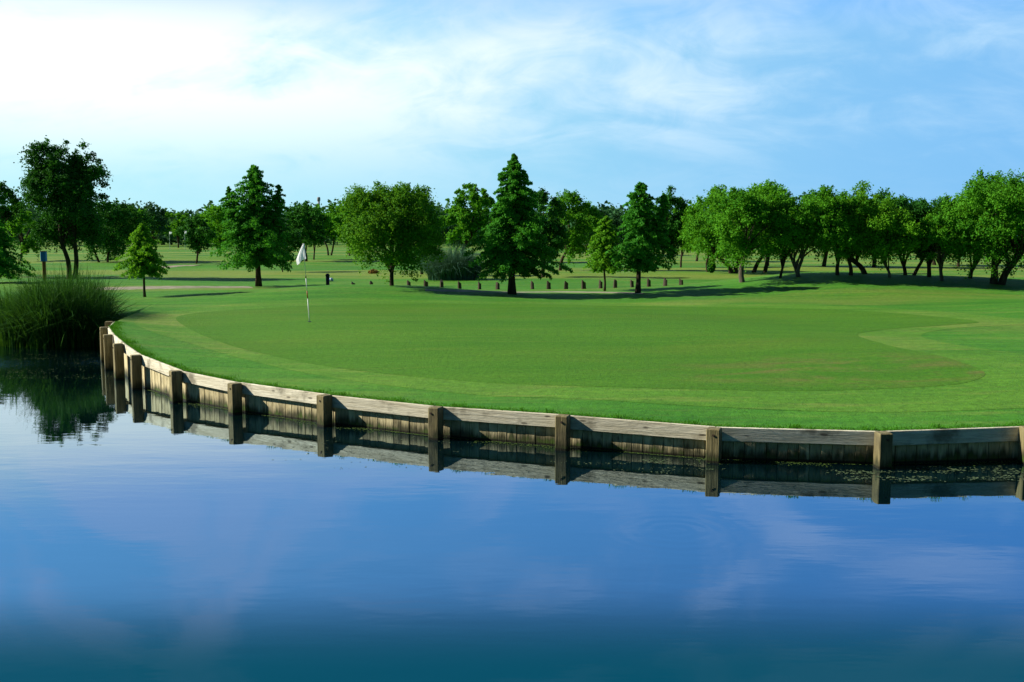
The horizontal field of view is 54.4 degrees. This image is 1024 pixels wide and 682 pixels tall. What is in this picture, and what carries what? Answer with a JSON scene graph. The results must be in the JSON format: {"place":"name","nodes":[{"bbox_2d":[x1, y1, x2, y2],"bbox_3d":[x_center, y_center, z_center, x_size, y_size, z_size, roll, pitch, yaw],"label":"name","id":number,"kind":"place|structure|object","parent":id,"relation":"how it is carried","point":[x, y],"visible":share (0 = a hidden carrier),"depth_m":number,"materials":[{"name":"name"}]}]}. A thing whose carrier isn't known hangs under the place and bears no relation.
{"place":"outdoors","nodes":[
{"label":"outdoors","id":0,"kind":"place"},
{"bbox_2d":[104,286,252,289],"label":"cart path","id":1,"kind":"structure","parent":0,"point":[154,287],"depth_m":45.20,"materials":[{"name":"beige concrete"}]},
{"bbox_2d":[162,265,195,267],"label":"path","id":2,"kind":"structure","parent":0,"point":[179,265],"depth_m":75.69,"materials":[{"name":"beige concrete"}]},
{"bbox_2d":[0,346,1023,681],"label":"water","id":3,"kind":"structure","parent":0,"point":[146,536],"depth_m":9.96,"materials":[{"name":"blue liquid"}]},
{"bbox_2d":[0,350,125,378],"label":"floating weed","id":4,"kind":"object","parent":3,"relation":"on","point":[56,368],"visible":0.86,"depth_m":23.40,"materials":[{"name":"green plant"}]},
{"bbox_2d":[0,263,186,351],"bbox_3d":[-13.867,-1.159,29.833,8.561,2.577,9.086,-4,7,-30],"label":"reed bed","id":5,"kind":"object","parent":3,"relation":"in","point":[75,302],"visible":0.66,"depth_m":28.40,"materials":[{"name":"green plant"}]},
{"bbox_2d":[142,388,1018,465],"bbox_3d":[-0.673,1.456,16.474,16.483,0.002,2.285,3,7,24],"label":"floating algae","id":6,"kind":"object","parent":3,"relation":"on","point":[996,462],"visible":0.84,"depth_m":14.89,"materials":[{"name":"green plant"}]},
{"bbox_2d":[554,458,724,473],"bbox_3d":[1.662,1.735,13.860,2.571,0.002,0.940,0,6,0],"label":"floating weed","id":7,"kind":"object","parent":3,"relation":"on","point":[657,462],"visible":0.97,"depth_m":13.99,"materials":[{"name":"green plant"}]},
{"bbox_2d":[827,466,1023,481],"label":"floating weed","id":8,"kind":"object","parent":3,"relation":"on","point":[931,476],"visible":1,"depth_m":13.40,"materials":[{"name":"green plant"}]},
{"bbox_2d":[0,238,1023,430],"bbox_3d":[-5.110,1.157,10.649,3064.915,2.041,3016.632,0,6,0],"label":"lawn","id":9,"kind":"structure","parent":0,"point":[817,283],"depth_m":37.97,"materials":[{"name":"green plant"}]},
{"bbox_2d":[0,180,26,266],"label":"oak tree","id":10,"kind":"object","parent":9,"relation":"on","point":[8,194],"visible":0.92,"depth_m":56.86,"materials":[{"name":"green plant"}]},
{"bbox_2d":[0,220,36,279],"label":"cypress tree","id":11,"kind":"object","parent":9,"relation":"on","point":[8,260],"visible":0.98,"depth_m":49.93,"materials":[{"name":"green plant"}]},
{"bbox_2d":[4,202,44,260],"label":"oak tree","id":12,"kind":"object","parent":9,"relation":"on","point":[15,229],"visible":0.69,"depth_m":85.61,"materials":[{"name":"green plant"}]},
{"bbox_2d":[40,251,46,277],"bbox_3d":[-24.374,-3.853,51.884,0.310,1.669,0.240,0,6,0],"label":"tee sign","id":13,"kind":"object","parent":9,"relation":"on","point":[43,255],"visible":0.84,"depth_m":51.78,"materials":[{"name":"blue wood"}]},
{"bbox_2d":[12,135,112,278],"bbox_3d":[-24.426,-7.242,54.788,5.170,7.915,6.123,0,6,0],"label":"oak tree","id":14,"kind":"object","parent":9,"relation":"on","point":[58,193],"visible":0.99,"depth_m":53.74,"materials":[{"name":"green plant"}]},
{"bbox_2d":[79,197,157,261],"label":"mesquite tree","id":15,"kind":"object","parent":9,"relation":"on","point":[114,245],"visible":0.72,"depth_m":81.95,"materials":[{"name":"green plant"}]},
{"bbox_2d":[121,208,151,254],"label":"oak tree","id":16,"kind":"object","parent":9,"relation":"on","point":[127,240],"visible":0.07,"depth_m":104.02,"materials":[{"name":"green plant"}]},
{"bbox_2d":[112,223,169,296],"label":"cypress tree","id":17,"kind":"object","parent":9,"relation":"on","point":[142,253],"visible":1,"depth_m":38.28,"materials":[{"name":"green plant"}]},
{"bbox_2d":[134,201,170,249],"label":"oak tree","id":18,"kind":"object","parent":9,"relation":"on","point":[161,220],"visible":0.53,"depth_m":156.13,"materials":[{"name":"green plant"}]},
{"bbox_2d":[155,211,189,247],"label":"oak tree","id":19,"kind":"object","parent":9,"relation":"on","point":[179,216],"visible":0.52,"depth_m":183.91,"materials":[{"name":"green plant"}]},
{"bbox_2d":[174,214,217,263],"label":"oak tree","id":20,"kind":"object","parent":9,"relation":"on","point":[197,241],"visible":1,"depth_m":79.04,"materials":[{"name":"green plant"}]},
{"bbox_2d":[184,213,215,231],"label":"oak tree","id":21,"kind":"object","parent":9,"relation":"on","point":[200,214],"visible":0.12,"depth_m":171.45,"materials":[{"name":"green plant"}]},
{"bbox_2d":[196,204,231,255],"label":"oak tree","id":22,"kind":"object","parent":9,"relation":"on","point":[218,215],"visible":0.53,"depth_m":96.47,"materials":[{"name":"green plant"}]},
{"bbox_2d":[210,164,303,286],"bbox_3d":[-12.090,-5.360,46.875,4.203,5.888,4.309,0,6,0],"label":"cypress tree","id":23,"kind":"object","parent":9,"relation":"on","point":[255,231],"visible":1,"depth_m":46.51,"materials":[{"name":"green plant"}]},
{"bbox_2d":[278,227,302,271],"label":"oak tree","id":24,"kind":"object","parent":9,"relation":"on","point":[295,235],"visible":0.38,"depth_m":64.48,"materials":[{"name":"green plant"}]},
{"bbox_2d":[283,200,326,260],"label":"oak tree","id":25,"kind":"object","parent":9,"relation":"on","point":[302,223],"visible":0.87,"depth_m":84.01,"materials":[{"name":"green plant"}]},
{"bbox_2d":[301,206,331,259],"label":"oak tree","id":26,"kind":"object","parent":9,"relation":"on","point":[327,219],"visible":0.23,"depth_m":87.18,"materials":[{"name":"green plant"}]},
{"bbox_2d":[325,273,329,284],"bbox_3d":[-8.601,-2.846,46.460,0.208,0.618,0.209,0,6,0],"label":"litter bin","id":27,"kind":"object","parent":9,"relation":"on","point":[327,275],"visible":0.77,"depth_m":46.39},
{"bbox_2d":[314,203,342,254],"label":"oak tree","id":28,"kind":"object","parent":9,"relation":"on","point":[330,212],"visible":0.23,"depth_m":97.95,"materials":[{"name":"green plant"}]},
{"bbox_2d":[327,201,373,255],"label":"oak tree","id":29,"kind":"object","parent":9,"relation":"on","point":[337,218],"visible":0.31,"depth_m":95.44,"materials":[{"name":"green plant"}]},
{"bbox_2d":[368,269,378,273],"bbox_3d":[-8.524,-4.251,61.238,0.702,0.395,0.636,0,6,0],"label":"dry bush","id":30,"kind":"object","parent":9,"relation":"on","point":[372,271],"visible":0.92,"depth_m":61.09,"materials":[{"name":"brown plant"}]},
{"bbox_2d":[333,181,449,285],"bbox_3d":[-4.699,-4.196,39.221,4.703,4.285,4.207,0,6,0],"label":"oak tree","id":31,"kind":"object","parent":9,"relation":"on","point":[381,229],"visible":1,"depth_m":38.42,"materials":[{"name":"green plant"}]},
{"bbox_2d":[394,214,443,273],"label":"oak tree","id":32,"kind":"object","parent":9,"relation":"on","point":[438,227],"visible":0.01,"depth_m":59.45,"materials":[{"name":"green plant"}]},
{"bbox_2d":[437,224,461,249],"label":"oak tree","id":33,"kind":"object","parent":9,"relation":"on","point":[451,227],"visible":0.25,"depth_m":110.22,"materials":[{"name":"green plant"}]},
{"bbox_2d":[417,240,484,280],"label":"pampas grass","id":34,"kind":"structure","parent":9,"relation":"on","point":[454,265],"depth_m":52.39,"materials":[{"name":"green plant"}]},
{"bbox_2d":[5,197,912,246],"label":"woods","id":35,"kind":"object","parent":9,"relation":"on","point":[164,239],"visible":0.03,"depth_m":230.42,"materials":[{"name":"green plant"}]},
{"bbox_2d":[444,219,475,250],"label":"oak tree","id":36,"kind":"object","parent":9,"relation":"on","point":[461,242],"visible":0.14,"depth_m":112.29,"materials":[{"name":"green plant"}]},
{"bbox_2d":[438,182,494,254],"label":"oak tree","id":37,"kind":"object","parent":9,"relation":"on","point":[466,229],"visible":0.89,"depth_m":83.92,"materials":[{"name":"green plant"}]},
{"bbox_2d":[463,153,573,293],"bbox_3d":[-0.118,-4.489,38.853,4.043,5.629,3.486,-4,7,-31],"label":"cypress tree","id":38,"kind":"object","parent":9,"relation":"on","point":[514,247],"visible":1,"depth_m":38.49,"materials":[{"name":"green plant"}]},
{"bbox_2d":[546,281,550,288],"bbox_3d":[1.605,-2.465,43.897,0.229,0.424,0.190,-3,7,-28],"label":"bollard","id":39,"kind":"object","parent":9,"relation":"on","point":[548,286],"visible":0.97,"depth_m":43.82,"materials":[{"name":"brown wood"}]},
{"bbox_2d":[531,187,569,276],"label":"cypress tree","id":40,"kind":"object","parent":9,"relation":"on","point":[554,228],"visible":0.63,"depth_m":56.46,"materials":[{"name":"green plant"}]},
{"bbox_2d":[109,321,1023,430],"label":"grass edge","id":41,"kind":"object","parent":9,"relation":"on","point":[114,326],"depth_m":15.69,"materials":[{"name":"green plant"}]},
{"bbox_2d":[542,189,603,270],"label":"oak tree","id":42,"kind":"object","parent":9,"relation":"on","point":[577,212],"visible":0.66,"depth_m":66.87,"materials":[{"name":"green plant"}]},
{"bbox_2d":[134,299,1023,411],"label":"fringe","id":43,"kind":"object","parent":9,"relation":"on","point":[999,384],"visible":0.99,"depth_m":17.75,"materials":[{"name":"green plant"}]},
{"bbox_2d":[176,303,984,390],"bbox_3d":[1.371,-0.235,25.820,22.889,0.319,17.686,0,6,0],"label":"putting green","id":44,"kind":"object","parent":9,"relation":"on","point":[754,348],"visible":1,"depth_m":22.63,"materials":[{"name":"green plant"}]},
{"bbox_2d":[296,243,310,321],"bbox_3d":[-5.779,-1.581,27.625,0.375,2.249,0.112,-1,6,-5],"label":"golf flag","id":45,"kind":"object","parent":44,"relation":"on","point":[301,256],"visible":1,"depth_m":27.56,"materials":[{"name":"white fabric"}]},
{"bbox_2d":[581,280,585,288],"bbox_3d":[3.133,-2.460,43.532,0.207,0.439,0.201,-4,8,-36],"label":"bollard","id":46,"kind":"object","parent":9,"relation":"on","point":[583,284],"visible":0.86,"depth_m":43.46,"materials":[{"name":"brown wood"}]},
{"bbox_2d":[567,209,613,255],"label":"oak tree","id":47,"kind":"object","parent":9,"relation":"on","point":[602,211],"visible":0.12,"depth_m":103.42,"materials":[{"name":"green plant"}]},
{"bbox_2d":[582,215,626,290],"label":"cypress tree","id":48,"kind":"object","parent":9,"relation":"on","point":[602,244],"visible":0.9,"depth_m":41.29,"materials":[{"name":"green plant"}]},
{"bbox_2d":[613,279,616,287],"bbox_3d":[4.557,-2.517,43.883,0.170,0.420,0.204,3,7,25],"label":"bollard","id":49,"kind":"object","parent":9,"relation":"on","point":[615,284],"visible":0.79,"depth_m":43.82,"materials":[{"name":"brown wood"}]},
{"bbox_2d":[610,211,628,243],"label":"oak tree","id":50,"kind":"object","parent":9,"relation":"on","point":[616,222],"visible":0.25,"depth_m":108.45,"materials":[{"name":"green plant"}]},
{"bbox_2d":[605,181,677,292],"bbox_3d":[5.192,-4.072,39.899,2.430,4.602,2.758,5,8,38],"label":"cypress tree","id":51,"kind":"object","parent":9,"relation":"on","point":[640,247],"visible":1,"depth_m":39.44,"materials":[{"name":"green plant"}]},
{"bbox_2d":[647,278,650,286],"bbox_3d":[6.036,-2.571,43.943,0.211,0.424,0.175,-2,6,-15],"label":"bollard","id":52,"kind":"object","parent":9,"relation":"on","point":[648,283],"visible":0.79,"depth_m":43.88,"materials":[{"name":"brown wood"}]},
{"bbox_2d":[646,185,690,265],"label":"oak tree","id":53,"kind":"object","parent":9,"relation":"on","point":[674,227],"visible":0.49,"depth_m":66.37,"materials":[{"name":"green plant"}]},
{"bbox_2d":[668,203,696,266],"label":"oak tree","id":54,"kind":"object","parent":9,"relation":"on","point":[674,210],"visible":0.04,"depth_m":73.27,"materials":[{"name":"green plant"}]},
{"bbox_2d":[675,184,728,271],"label":"mesquite tree","id":55,"kind":"object","parent":9,"relation":"on","point":[689,211],"visible":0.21,"depth_m":64.23,"materials":[{"name":"green plant"}]},
{"bbox_2d":[707,260,715,272],"bbox_3d":[12.515,-4.666,62.577,0.607,0.933,0.658,0,6,0],"label":"shrub","id":56,"kind":"object","parent":9,"relation":"on","point":[710,269],"visible":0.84,"depth_m":62.44,"materials":[{"name":"green plant"}]},
{"bbox_2d":[681,189,770,273],"bbox_3d":[13.699,-6.699,61.791,6.179,5.403,5.001,2,6,16],"label":"mesquite tree","id":57,"kind":"object","parent":9,"relation":"on","point":[703,235],"visible":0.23,"depth_m":61.36,"materials":[{"name":"green plant"}]},
{"bbox_2d":[700,183,799,282],"bbox_3d":[10.048,-4.394,41.296,4.367,4.242,3.477,0,6,0],"label":"mesquite tree","id":58,"kind":"object","parent":9,"relation":"on","point":[746,208],"visible":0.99,"depth_m":40.60,"materials":[{"name":"green plant"}]},
{"bbox_2d":[746,179,786,272],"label":"mesquite tree","id":59,"kind":"object","parent":9,"relation":"on","point":[755,189],"visible":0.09,"depth_m":62.59,"materials":[{"name":"green plant"}]},
{"bbox_2d":[765,190,800,265],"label":"mesquite tree","id":60,"kind":"object","parent":9,"relation":"on","point":[789,194],"visible":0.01,"depth_m":74.29,"materials":[{"name":"green plant"}]},
{"bbox_2d":[753,201,815,277],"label":"mesquite tree","id":61,"kind":"object","parent":9,"relation":"on","point":[783,259],"visible":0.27,"depth_m":41.24,"materials":[{"name":"green plant"}]},
{"bbox_2d":[767,184,850,276],"bbox_3d":[12.206,-4.453,41.038,3.772,3.987,3.126,0,6,0],"label":"mesquite tree","id":62,"kind":"object","parent":9,"relation":"on","point":[809,211],"visible":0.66,"depth_m":40.39,"materials":[{"name":"green plant"}]},
{"bbox_2d":[798,185,851,266],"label":"mesquite tree","id":63,"kind":"object","parent":9,"relation":"on","point":[824,258],"visible":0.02,"depth_m":74.44,"materials":[{"name":"green plant"}]},
{"bbox_2d":[812,185,876,275],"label":"mesquite tree","id":64,"kind":"object","parent":9,"relation":"on","point":[841,240],"visible":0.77,"depth_m":40.25,"materials":[{"name":"green plant"}]},
{"bbox_2d":[838,180,898,273],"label":"mesquite tree","id":65,"kind":"object","parent":9,"relation":"on","point":[884,204],"visible":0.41,"depth_m":40.62,"materials":[{"name":"green plant"}]},
{"bbox_2d":[853,187,910,266],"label":"mesquite tree","id":66,"kind":"object","parent":9,"relation":"on","point":[885,193],"visible":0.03,"depth_m":72.68,"materials":[{"name":"green plant"}]},
{"bbox_2d":[855,207,926,277],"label":"mesquite tree","id":67,"kind":"object","parent":9,"relation":"on","point":[904,223],"visible":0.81,"depth_m":40.14,"materials":[{"name":"green plant"}]},
{"bbox_2d":[877,193,936,274],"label":"mesquite tree","id":68,"kind":"object","parent":9,"relation":"on","point":[902,202],"visible":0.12,"depth_m":41.70,"materials":[{"name":"green plant"}]},
{"bbox_2d":[895,195,960,276],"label":"mesquite tree","id":69,"kind":"object","parent":9,"relation":"on","point":[924,205],"visible":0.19,"depth_m":41.20,"materials":[{"name":"green plant"}]},
{"bbox_2d":[928,197,956,264],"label":"mesquite tree","id":70,"kind":"object","parent":9,"relation":"on","point":[934,262],"depth_m":79.01,"materials":[{"name":"green plant"}]},
{"bbox_2d":[914,207,976,280],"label":"mesquite tree","id":71,"kind":"object","parent":9,"relation":"on","point":[935,234],"visible":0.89,"depth_m":40.11,"materials":[{"name":"green plant"}]},
{"bbox_2d":[924,167,1023,284],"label":"mesquite tree","id":72,"kind":"object","parent":9,"relation":"on","point":[1003,205],"visible":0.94,"depth_m":39.49,"materials":[{"name":"green plant"}]},
{"bbox_2d":[950,206,998,277],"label":"mesquite tree","id":73,"kind":"object","parent":9,"relation":"on","point":[967,258],"visible":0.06,"depth_m":41.38,"materials":[{"name":"green plant"}]},
{"bbox_2d":[0,0,1023,215],"label":"sky","id":74,"kind":"structure","parent":0,"point":[178,99],"materials":[{"name":"blue"}]},
{"bbox_2d":[425,289,642,293],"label":"gravel path","id":75,"kind":"structure","parent":0,"point":[526,292],"depth_m":40.09,"materials":[{"name":"beige gravel"}]},
{"label":"pond bed","id":76,"kind":"structure","parent":0,"visible":0},
{"bbox_2d":[99,321,1023,468],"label":"retaining wall","id":77,"kind":"structure","parent":76,"relation":"on","point":[710,444],"depth_m":14.91,"materials":[{"name":"brown wood"}]}
]}

